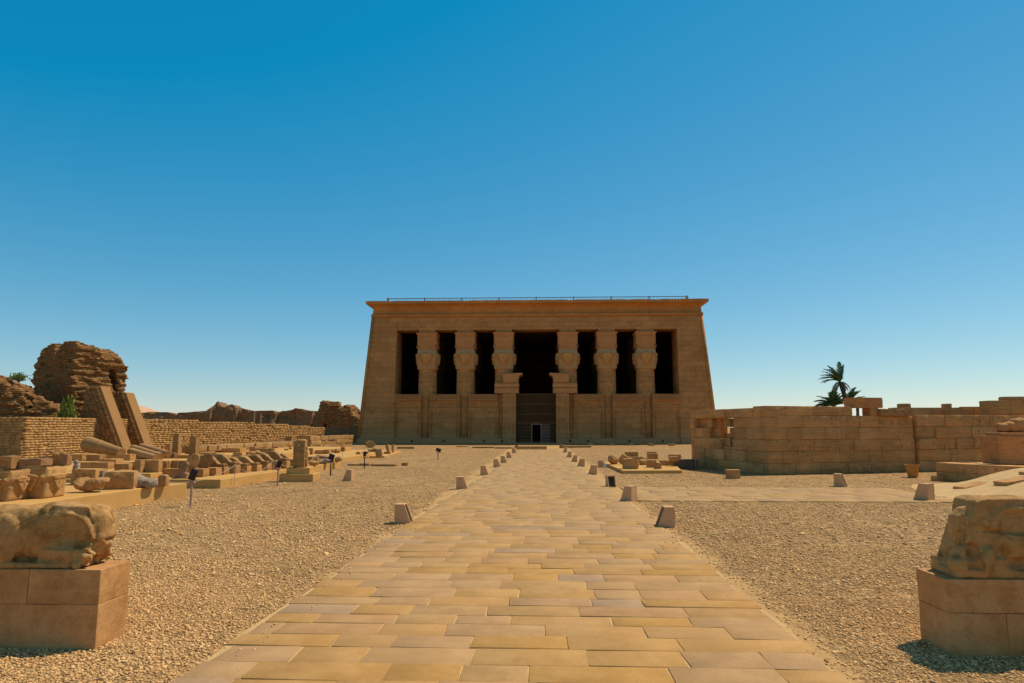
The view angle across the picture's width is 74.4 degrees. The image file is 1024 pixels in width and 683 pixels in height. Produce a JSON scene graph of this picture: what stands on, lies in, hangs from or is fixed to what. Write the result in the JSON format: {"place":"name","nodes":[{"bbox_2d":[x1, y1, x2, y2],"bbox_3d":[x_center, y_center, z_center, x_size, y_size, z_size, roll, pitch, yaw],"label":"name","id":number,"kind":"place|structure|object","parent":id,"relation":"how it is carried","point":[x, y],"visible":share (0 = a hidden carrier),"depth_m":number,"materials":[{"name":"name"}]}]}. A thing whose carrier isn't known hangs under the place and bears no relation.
{"place":"outdoors","nodes":[
{"label":"outdoors","id":0,"kind":"place"},
{"bbox_2d":[139,406,157,412],"bbox_3d":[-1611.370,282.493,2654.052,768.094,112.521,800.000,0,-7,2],"label":"hills","id":1,"kind":"structure","parent":0,"point":[143,409],"depth_m":2689.47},
{"bbox_2d":[149,460,162,472],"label":"stone block","id":2,"kind":"object","parent":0,"point":[155,466],"depth_m":23.05,"materials":[{"name":"stone"}]},
{"bbox_2d":[162,460,170,468],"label":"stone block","id":3,"kind":"object","parent":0,"point":[166,463],"depth_m":23.63,"materials":[{"name":"stone"}]},
{"bbox_2d":[141,401,317,426],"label":"enclosure wall","id":4,"kind":"structure","parent":0,"point":[218,411],"depth_m":167.20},
{"bbox_2d":[274,435,352,446],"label":"stone wall","id":5,"kind":"structure","parent":0,"point":[333,441],"depth_m":62.27,"materials":[{"name":"stone"}]},
{"bbox_2d":[170,449,850,682],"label":"path","id":6,"kind":"structure","parent":0,"point":[539,566],"depth_m":7.34,"materials":[{"name":"stone"}]},
{"bbox_2d":[620,485,636,501],"bbox_3d":[3.174,4.143,18.414,0.359,0.408,0.304,-6,-9,40],"label":"lamp housing","id":7,"kind":"object","parent":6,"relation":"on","point":[629,493],"visible":0.98,"depth_m":18.29,"materials":[{"name":"pink stone"}]},
{"bbox_2d":[0,427,1023,682],"bbox_3d":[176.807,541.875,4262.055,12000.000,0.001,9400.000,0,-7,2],"label":"ground","id":8,"kind":"structure","parent":0,"point":[452,463],"depth_m":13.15,"materials":[{"name":"gravel"}]},
{"bbox_2d":[0,375,77,417],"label":"mud brick ruin","id":9,"kind":"object","parent":8,"relation":"on","point":[17,399],"visible":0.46,"depth_m":48.01,"materials":[{"name":"brick"}]},
{"bbox_2d":[6,372,33,382],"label":"shrub","id":10,"kind":"object","parent":9,"relation":"on","point":[18,377],"visible":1,"depth_m":48.93,"materials":[{"name":"green plant"}]},
{"bbox_2d":[57,395,79,417],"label":"shrub","id":11,"kind":"object","parent":9,"relation":"on","point":[68,409],"visible":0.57,"depth_m":47.78,"materials":[{"name":"green plant"}]},
{"bbox_2d":[0,560,129,649],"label":"pedestal","id":12,"kind":"object","parent":8,"relation":"on","point":[82,607],"visible":0.82,"depth_m":6.18,"materials":[{"name":"stone"}]},
{"bbox_2d":[0,501,116,568],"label":"lion statue","id":13,"kind":"object","parent":12,"relation":"on","point":[67,534],"visible":1,"depth_m":6.33,"materials":[{"name":"stone"}]},
{"bbox_2d":[30,341,128,417],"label":"mud brick ruin","id":14,"kind":"object","parent":8,"relation":"on","point":[65,369],"visible":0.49,"depth_m":53.40,"materials":[{"name":"brick"}]},
{"bbox_2d":[0,483,186,508],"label":"stone platform","id":15,"kind":"structure","parent":8,"relation":"on","point":[120,498],"depth_m":17.07,"materials":[{"name":"stone"}]},
{"bbox_2d":[0,468,30,501],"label":"head block","id":16,"kind":"object","parent":15,"relation":"on","point":[14,484],"depth_m":14.75,"materials":[{"name":"stone"}]},
{"bbox_2d":[21,465,67,498],"bbox_3d":[-10.816,3.224,15.558,0.884,0.713,0.889,-1,-7,4],"label":"head block","id":17,"kind":"object","parent":15,"relation":"on","point":[47,481],"depth_m":15.29,"materials":[{"name":"stone"}]},
{"bbox_2d":[70,468,106,484],"bbox_3d":[-11.920,3.802,19.002,0.705,0.453,0.520,0,-7,2],"label":"stone block","id":18,"kind":"object","parent":15,"relation":"on","point":[86,472],"depth_m":18.79,"materials":[{"name":"stone"}]},
{"bbox_2d":[73,477,109,491],"bbox_3d":[-10.459,3.565,16.797,0.792,0.377,0.562,3,-8,-23],"label":"stone block","id":19,"kind":"object","parent":15,"relation":"on","point":[86,484],"depth_m":16.61,"materials":[{"name":"stone"}]},
{"bbox_2d":[103,470,138,489],"bbox_3d":[-10.238,3.609,17.671,0.788,0.501,0.566,2,-8,-17],"label":"stone block","id":20,"kind":"object","parent":15,"relation":"on","point":[123,479],"depth_m":17.46,"materials":[{"name":"stone"}]},
{"bbox_2d":[136,472,157,488],"bbox_3d":[-9.940,3.719,18.067,0.845,0.436,0.432,0,-7,2],"label":"statue torso","id":21,"kind":"object","parent":15,"relation":"on","point":[146,482],"visible":0.56,"depth_m":17.91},
{"bbox_2d":[158,474,169,485],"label":"stone block","id":22,"kind":"object","parent":15,"relation":"on","point":[163,479],"depth_m":18.46,"materials":[{"name":"stone"}]},
{"bbox_2d":[80,386,130,451],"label":"buttress","id":23,"kind":"structure","parent":8,"relation":"on","point":[99,403],"depth_m":50.20,"materials":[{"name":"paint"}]},
{"bbox_2d":[112,392,152,445],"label":"buttress","id":24,"kind":"structure","parent":8,"relation":"on","point":[129,409],"depth_m":53.69,"materials":[{"name":"stone"}]},
{"bbox_2d":[0,417,324,457],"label":"mud brick wall","id":25,"kind":"structure","parent":8,"relation":"on","point":[30,437],"depth_m":49.91,"materials":[{"name":"brick"}]},
{"bbox_2d":[188,469,197,506],"bbox_3d":[-8.135,3.720,17.187,0.228,0.939,0.135,2,-7,-13],"label":"floodlight","id":26,"kind":"object","parent":8,"relation":"on","point":[193,474],"visible":1,"depth_m":17.16,"materials":[{"name":"metal"}]},
{"bbox_2d":[189,436,199,455],"bbox_3d":[-16.831,5.562,35.761,0.349,1.052,0.412,0,-7,2],"label":"stela","id":27,"kind":"object","parent":8,"relation":"on","point":[194,443],"visible":0.77,"depth_m":35.60,"materials":[{"name":"stone"}]},
{"bbox_2d":[66,461,341,487],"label":"stone platform","id":28,"kind":"structure","parent":8,"relation":"on","point":[223,481],"depth_m":23.50,"materials":[{"name":"stone"}]},
{"bbox_2d":[22,458,186,477],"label":"stone platform","id":29,"kind":"structure","parent":28,"relation":"on","point":[145,474],"depth_m":24.09,"materials":[{"name":"stone"}]},
{"bbox_2d":[0,455,21,468],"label":"stone block","id":30,"kind":"object","parent":29,"relation":"on","point":[10,462],"depth_m":24.78,"materials":[{"name":"stone"}]},
{"bbox_2d":[18,458,52,468],"bbox_3d":[-17.858,4.597,25.324,0.885,0.463,0.669,0,-7,2],"label":"stone block","id":31,"kind":"object","parent":29,"relation":"on","point":[34,462],"depth_m":25.05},
{"bbox_2d":[39,455,71,464],"bbox_3d":[-18.632,4.882,27.530,0.949,0.452,0.672,0,-7,2],"label":"stone block","id":32,"kind":"object","parent":29,"relation":"on","point":[55,460],"depth_m":27.22,"materials":[{"name":"stone"}]},
{"bbox_2d":[47,449,63,456],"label":"stone block","id":33,"kind":"object","parent":32,"relation":"on","point":[57,452],"depth_m":27.30,"materials":[{"name":"stone"}]},
{"bbox_2d":[59,453,70,465],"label":"stone block","id":34,"kind":"object","parent":29,"relation":"on","point":[65,459],"depth_m":26.93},
{"bbox_2d":[70,454,87,460],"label":"stone block","id":35,"kind":"object","parent":29,"relation":"on","point":[80,457],"depth_m":29.22,"materials":[{"name":"stone"}]},
{"bbox_2d":[86,454,105,460],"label":"stone block","id":36,"kind":"object","parent":29,"relation":"on","point":[93,457],"depth_m":29.22,"materials":[{"name":"stone"}]},
{"bbox_2d":[80,462,113,468],"bbox_3d":[-14.441,4.313,23.498,1.026,0.248,0.372,0,-7,2],"label":"stone block","id":37,"kind":"object","parent":29,"relation":"on","point":[108,465],"depth_m":23.33,"materials":[{"name":"stone"}]},
{"bbox_2d":[80,437,125,455],"bbox_3d":[-20.730,5.353,34.554,3.873,0.937,0.842,-5,-9,33],"label":"column shaft","id":38,"kind":"object","parent":29,"relation":"on","point":[92,445],"visible":0.92,"depth_m":34.35,"materials":[{"name":"stone"}]},
{"bbox_2d":[99,458,123,463],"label":"stone block","id":39,"kind":"object","parent":29,"relation":"on","point":[116,460],"depth_m":26.58,"materials":[{"name":"stone"}]},
{"bbox_2d":[114,463,133,469],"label":"stone block","id":40,"kind":"object","parent":29,"relation":"on","point":[123,466],"depth_m":23.94,"materials":[{"name":"stone"}]},
{"bbox_2d":[116,454,135,460],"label":"stone block","id":41,"kind":"object","parent":29,"relation":"on","point":[128,457],"depth_m":29.25,"materials":[{"name":"stone"}]},
{"bbox_2d":[134,459,144,472],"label":"stone block","id":42,"kind":"object","parent":29,"relation":"on","point":[139,465],"depth_m":22.81,"materials":[{"name":"stone"}]},
{"bbox_2d":[127,448,159,459],"bbox_3d":[-18.026,5.500,32.980,0.410,0.454,6.576,6,-9,-38],"label":"column shaft","id":43,"kind":"object","parent":29,"relation":"on","point":[143,454],"visible":0.82,"depth_m":32.24,"materials":[{"name":"stone"}]},
{"bbox_2d":[130,445,164,458],"bbox_3d":[-19.684,5.902,36.310,0.394,0.498,10.024,5,-9,-36],"label":"column shaft","id":44,"kind":"object","parent":29,"relation":"on","point":[162,455],"visible":0.5,"depth_m":35.02,"materials":[{"name":"stone"}]},
{"bbox_2d":[144,459,151,471],"bbox_3d":[-12.513,4.280,23.224,0.335,0.435,0.334,0,-7,2],"label":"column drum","id":45,"kind":"object","parent":29,"relation":"on","point":[146,469],"depth_m":23.08,"materials":[{"name":"stone"}]},
{"bbox_2d":[171,462,189,478],"bbox_3d":[-11.128,4.332,22.727,0.641,0.572,0.274,0,-7,2],"label":"falcon statue","id":46,"kind":"object","parent":28,"relation":"on","point":[182,473],"visible":0.92,"depth_m":22.62,"materials":[{"name":"stone"}]},
{"bbox_2d":[162,468,208,476],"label":"statue plinth","id":47,"kind":"structure","parent":28,"relation":"on","point":[202,472],"depth_m":23.25,"materials":[{"name":"stone"}]},
{"bbox_2d":[186,453,199,468],"bbox_3d":[-11.068,4.174,23.388,0.512,0.592,0.171,0,-7,2],"label":"oval stela","id":48,"kind":"object","parent":47,"relation":"on","point":[193,460],"visible":0.79,"depth_m":23.34,"materials":[{"name":"stone"}]},
{"bbox_2d":[196,467,221,475],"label":"statue plinth","id":49,"kind":"structure","parent":28,"relation":"on","point":[213,471],"depth_m":23.82,"materials":[{"name":"stone"}]},
{"bbox_2d":[198,453,212,467],"bbox_3d":[-10.864,4.254,23.971,0.509,0.594,0.170,0,-7,2],"label":"oval stela","id":50,"kind":"object","parent":49,"relation":"on","point":[206,460],"visible":0.89,"depth_m":23.93,"materials":[{"name":"stone"}]},
{"bbox_2d":[197,456,229,474],"bbox_3d":[-11.146,4.510,24.656,1.541,0.669,0.452,0,-7,2],"label":"lion statue","id":51,"kind":"object","parent":28,"relation":"on","point":[217,463],"visible":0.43,"depth_m":24.52,"materials":[{"name":"stone"}]},
{"bbox_2d":[200,453,240,473],"bbox_3d":[-10.995,4.543,25.228,1.601,0.745,0.419,0,-7,1],"label":"lion statue","id":52,"kind":"object","parent":28,"relation":"on","point":[221,458],"visible":0.45,"depth_m":25.11,"materials":[{"name":"stone"}]},
{"bbox_2d":[228,457,250,472],"bbox_3d":[-10.810,4.699,25.794,1.589,0.580,0.452,0,-7,0],"label":"lion statue","id":53,"kind":"object","parent":28,"relation":"on","point":[246,467],"visible":0.3,"depth_m":25.68,"materials":[{"name":"stone"}]},
{"bbox_2d":[236,456,261,470],"bbox_3d":[-10.610,4.779,26.452,1.550,0.586,0.420,-1,-7,5],"label":"lion statue","id":54,"kind":"object","parent":28,"relation":"on","point":[256,466],"visible":0.38,"depth_m":26.31,"materials":[{"name":"stone"}]},
{"bbox_2d":[238,454,271,470],"bbox_3d":[-10.359,4.826,27.022,1.396,0.637,0.444,0,-7,4],"label":"lion statue","id":55,"kind":"object","parent":28,"relation":"on","point":[259,459],"visible":0.33,"depth_m":26.89,"materials":[{"name":"stone"}]},
{"bbox_2d":[245,453,280,469],"bbox_3d":[-10.252,4.889,27.573,1.547,0.649,0.454,0,-7,0],"label":"lion statue","id":56,"kind":"object","parent":28,"relation":"on","point":[265,456],"visible":0.34,"depth_m":27.45,"materials":[{"name":"stone"}]},
{"bbox_2d":[254,450,289,468],"bbox_3d":[-10.063,4.916,28.180,1.528,0.748,0.433,0,-7,1],"label":"lion statue","id":57,"kind":"object","parent":28,"relation":"on","point":[275,455],"visible":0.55,"depth_m":28.06,"materials":[{"name":"stone"}]},
{"bbox_2d":[183,441,293,453],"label":"stone wall","id":58,"kind":"structure","parent":8,"relation":"on","point":[219,447],"depth_m":43.11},
{"bbox_2d":[276,460,282,485],"bbox_3d":[-7.994,4.509,23.129,0.209,0.866,0.135,1,-7,-8],"label":"floodlight","id":59,"kind":"object","parent":8,"relation":"on","point":[279,463],"visible":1,"depth_m":23.10,"materials":[{"name":"metal"}]},
{"bbox_2d":[279,439,319,481],"bbox_3d":[-7.947,4.450,25.390,1.241,1.552,1.040,0,-7,-2],"label":"standing stela","id":60,"kind":"object","parent":8,"relation":"on","point":[299,471],"visible":1,"depth_m":25.09,"materials":[{"name":"stone"}]},
{"bbox_2d":[313,400,359,427],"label":"mud brick ruin","id":61,"kind":"object","parent":8,"relation":"on","point":[326,416],"visible":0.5,"depth_m":121.15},
{"bbox_2d":[324,425,358,441],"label":"stone wall","id":62,"kind":"structure","parent":8,"relation":"on","point":[352,430],"depth_m":92.72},
{"bbox_2d":[289,450,396,461],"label":"stone platform","id":63,"kind":"structure","parent":8,"relation":"on","point":[350,455],"depth_m":43.30,"materials":[{"name":"stone"}]},
{"bbox_2d":[92,447,351,458],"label":"stone platform","id":64,"kind":"structure","parent":63,"relation":"on","point":[289,453],"depth_m":40.48,"materials":[{"name":"stone"}]},
{"bbox_2d":[138,443,171,456],"bbox_3d":[-20.482,6.177,38.601,0.425,0.520,10.374,5,-9,-35],"label":"column shaft","id":65,"kind":"object","parent":64,"relation":"on","point":[166,453],"visible":0.61,"depth_m":36.77,"materials":[{"name":"stone"}]},
{"bbox_2d":[171,434,181,454],"bbox_3d":[-18.375,5.649,37.018,0.374,1.196,0.398,0,-7,2],"label":"stela","id":66,"kind":"object","parent":64,"relation":"on","point":[176,444],"visible":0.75,"depth_m":36.89,"materials":[{"name":"stone"}]},
{"bbox_2d":[220,448,245,452],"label":"stone block","id":67,"kind":"object","parent":64,"relation":"on","point":[228,450],"depth_m":40.00,"materials":[{"name":"stone"}]},
{"bbox_2d":[342,469,354,480],"bbox_3d":[-6.160,5.035,25.461,0.359,0.408,0.304,-2,-7,12],"label":"lamp housing","id":68,"kind":"object","parent":8,"relation":"on","point":[349,475],"visible":1,"depth_m":25.32,"materials":[{"name":"pink stone"}]},
{"bbox_2d":[369,451,400,457],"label":"stone platform","id":69,"kind":"structure","parent":8,"relation":"on","point":[386,455],"depth_m":45.42,"materials":[{"name":"stone"}]},
{"bbox_2d":[394,503,412,523],"bbox_3d":[-2.269,3.613,14.200,0.351,0.400,0.298,0,-7,3],"label":"lamp housing","id":70,"kind":"object","parent":8,"relation":"on","point":[402,514],"visible":0.96,"depth_m":14.06,"materials":[{"name":"pink stone"}]},
{"bbox_2d":[456,476,466,488],"bbox_3d":[-1.627,4.598,21.973,0.351,0.400,0.298,0,-7,2],"label":"lamp housing","id":71,"kind":"object","parent":8,"relation":"on","point":[460,482],"visible":0.91,"depth_m":21.83,"materials":[{"name":"pink stone"}]},
{"bbox_2d":[480,465,487,474],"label":"lamp housing","id":72,"kind":"object","parent":8,"relation":"on","point":[483,470],"visible":0.91,"depth_m":28.23,"materials":[{"name":"pink stone"}]},
{"bbox_2d":[357,296,714,443],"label":"temple","id":73,"kind":"structure","parent":8,"relation":"on","point":[591,371],"depth_m":82.64,"materials":[{"name":"stone"}]},
{"bbox_2d":[588,465,596,474],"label":"lamp housing","id":74,"kind":"object","parent":8,"relation":"on","point":[593,470],"visible":0.94,"depth_m":28.53,"materials":[{"name":"pink stone"}]},
{"bbox_2d":[605,475,615,486],"bbox_3d":[3.326,4.696,22.705,0.289,0.388,0.341,1,-7,-8],"label":"lamp housing","id":75,"kind":"object","parent":8,"relation":"on","point":[610,480],"visible":0.95,"depth_m":22.65,"materials":[{"name":"pink stone"}]},
{"bbox_2d":[625,451,637,456],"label":"stone block","id":76,"kind":"object","parent":8,"relation":"on","point":[631,454],"depth_m":39.55,"materials":[{"name":"stone"}]},
{"bbox_2d":[603,461,681,473],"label":"stone platform","id":77,"kind":"structure","parent":8,"relation":"on","point":[641,469],"depth_m":29.78,"materials":[{"name":"stone"}]},
{"bbox_2d":[608,455,617,463],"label":"stone block","id":78,"kind":"object","parent":77,"relation":"on","point":[612,459],"depth_m":33.80,"materials":[{"name":"stone"}]},
{"bbox_2d":[622,458,638,468],"bbox_3d":[5.331,5.481,30.383,0.757,0.501,0.551,0,-7,2],"label":"stone block","id":79,"kind":"object","parent":77,"relation":"on","point":[630,463],"depth_m":30.14,"materials":[{"name":"stone"}]},
{"bbox_2d":[646,459,656,467],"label":"stone block","id":80,"kind":"object","parent":77,"relation":"on","point":[650,463],"depth_m":31.26,"materials":[{"name":"stone"}]},
{"bbox_2d":[647,453,657,458],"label":"stone block","id":81,"kind":"object","parent":80,"relation":"on","point":[652,455],"depth_m":33.60,"materials":[{"name":"stone"}]},
{"bbox_2d":[659,460,674,465],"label":"stone block","id":82,"kind":"object","parent":77,"relation":"on","point":[667,463],"depth_m":32.86,"materials":[{"name":"stone"}]},
{"bbox_2d":[656,505,674,527],"bbox_3d":[3.101,3.550,13.701,0.351,0.400,0.298,0,-7,2],"label":"lamp housing","id":83,"kind":"object","parent":8,"relation":"on","point":[666,517],"visible":0.92,"depth_m":13.56,"materials":[{"name":"pink stone"}]},
{"bbox_2d":[675,459,697,467],"bbox_3d":[8.374,5.870,32.415,1.100,0.500,0.593,-1,-7,6],"label":"equipment box","id":84,"kind":"object","parent":8,"relation":"on","point":[686,463],"visible":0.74,"depth_m":32.24,"materials":[{"name":"metal"}]},
{"bbox_2d":[725,469,740,478],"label":"stone block","id":85,"kind":"object","parent":8,"relation":"on","point":[732,474],"depth_m":26.31,"materials":[{"name":"stone"}]},
{"bbox_2d":[813,390,844,405],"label":"palm tree","id":86,"kind":"object","parent":8,"relation":"on","point":[833,399],"visible":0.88,"depth_m":67.23,"materials":[{"name":"green plant"}]},
{"bbox_2d":[819,362,850,398],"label":"palm tree","id":87,"kind":"object","parent":8,"relation":"on","point":[837,375],"visible":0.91,"depth_m":68.60,"materials":[{"name":"green plant"}]},
{"bbox_2d":[833,473,847,486],"bbox_3d":[11.147,4.701,22.898,0.377,0.428,0.319,-5,-9,37],"label":"lamp housing","id":88,"kind":"object","parent":8,"relation":"on","point":[839,480],"visible":1,"depth_m":22.82,"materials":[{"name":"pink stone"}]},
{"bbox_2d":[845,387,865,397],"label":"palm tree","id":89,"kind":"object","parent":8,"relation":"on","point":[851,393],"visible":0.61,"depth_m":66.18,"materials":[{"name":"green plant"}]},
{"bbox_2d":[690,406,1023,474],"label":"stone wall","id":90,"kind":"structure","parent":8,"relation":"on","point":[771,440],"depth_m":30.15,"materials":[{"name":"stone"}]},
{"bbox_2d":[862,408,877,415],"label":"stone block","id":91,"kind":"structure","parent":90,"relation":"on","point":[869,411],"depth_m":30.29,"materials":[{"name":"stone"}]},
{"bbox_2d":[844,397,882,407],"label":"lintel block","id":92,"kind":"structure","parent":91,"relation":"on","point":[859,402],"depth_m":30.24,"materials":[{"name":"stone"}]},
{"bbox_2d":[877,409,912,415],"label":"stone block","id":93,"kind":"structure","parent":90,"relation":"on","point":[894,412],"depth_m":30.29,"materials":[{"name":"stone"}]},
{"bbox_2d":[904,464,919,477],"bbox_3d":[16.008,5.179,26.978,0.550,0.505,0.550,0,-7,2],"label":"planter","id":94,"kind":"object","parent":8,"relation":"on","point":[912,470],"visible":0.98,"depth_m":26.81,"materials":[{"name":"ceramic"}]},
{"bbox_2d":[931,476,946,480],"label":"stone block","id":95,"kind":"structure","parent":8,"relation":"on","point":[938,478],"depth_m":25.07,"materials":[{"name":"stone"}]},
{"bbox_2d":[911,468,1023,499],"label":"sand ramp","id":96,"kind":"structure","parent":8,"relation":"on","point":[947,490],"depth_m":20.13,"materials":[{"name":"sand"}]},
{"bbox_2d":[953,481,987,488],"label":"paving slab","id":97,"kind":"structure","parent":96,"relation":"on","point":[968,485],"depth_m":20.62,"materials":[{"name":"stone"}]},
{"bbox_2d":[916,568,1023,657],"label":"pedestal","id":98,"kind":"object","parent":8,"relation":"on","point":[968,617],"visible":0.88,"depth_m":5.97,"materials":[{"name":"stone"}]},
{"bbox_2d":[930,494,1023,578],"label":"lion statue","id":99,"kind":"object","parent":98,"relation":"on","point":[983,537],"visible":1,"depth_m":6.10,"materials":[{"name":"stone"}]},
{"bbox_2d":[936,462,1023,481],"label":"stone wall","id":100,"kind":"structure","parent":8,"relation":"on","point":[956,472],"depth_m":24.47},
{"bbox_2d":[980,432,1023,464],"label":"pedestal","id":101,"kind":"object","parent":100,"relation":"on","point":[1002,448],"visible":0.93,"depth_m":24.24,"materials":[{"name":"stone"}]},
{"bbox_2d":[995,417,1023,432],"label":"lion statue","id":102,"kind":"object","parent":101,"relation":"on","point":[1015,425],"visible":0.98,"depth_m":24.59,"materials":[{"name":"stone"}]},
{"bbox_2d":[0,0,1023,415],"label":"sky","id":103,"kind":"structure","parent":0,"point":[213,197],"materials":[{"name":"blue"}]},
{"bbox_2d":[620,487,952,502],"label":"side path","id":104,"kind":"structure","parent":0,"point":[768,494],"depth_m":19.58,"materials":[{"name":"stone"}]},
{"bbox_2d":[914,483,934,499],"bbox_3d":[11.301,4.129,18.543,0.349,0.468,0.412,5,-9,-32],"label":"lamp housing","id":105,"kind":"object","parent":104,"relation":"on","point":[924,491],"visible":0.8,"depth_m":18.40,"materials":[{"name":"pink stone"}]},
{"bbox_2d":[888,407,958,414],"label":"stone wall","id":106,"kind":"structure","parent":0,"point":[927,411],"depth_m":39.80,"materials":[{"name":"stone"}]},
{"bbox_2d":[943,409,979,414],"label":"stone wall","id":107,"kind":"structure","parent":0,"point":[961,411],"depth_m":38.34,"materials":[{"name":"stone"}]},
{"bbox_2d":[979,400,1023,414],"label":"stone wall","id":108,"kind":"structure","parent":0,"point":[999,407],"depth_m":36.75,"materials":[{"name":"stone"}]},
{"bbox_2d":[998,396,1023,400],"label":"stone block","id":109,"kind":"structure","parent":108,"relation":"on","point":[1020,398],"depth_m":36.91,"materials":[{"name":"stone"}]},
{"bbox_2d":[993,476,1023,485],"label":"paving slab","id":110,"kind":"structure","parent":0,"point":[1009,481],"depth_m":19.56,"materials":[{"name":"stone"}]},
{"bbox_3d":[-9.419,4.541,22.917,0.044,0.750,0.044,0,-7,2],"label":"rope post","id":111,"kind":"object","parent":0,"visible":0},
{"bbox_2d":[84,456,333,491],"bbox_3d":[-9.311,4.758,25.302,0.474,0.497,17.752,-1,-7,6],"label":"rope","id":112,"kind":"object","parent":111,"relation":"hanging from","point":[237,467],"visible":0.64,"depth_m":23.05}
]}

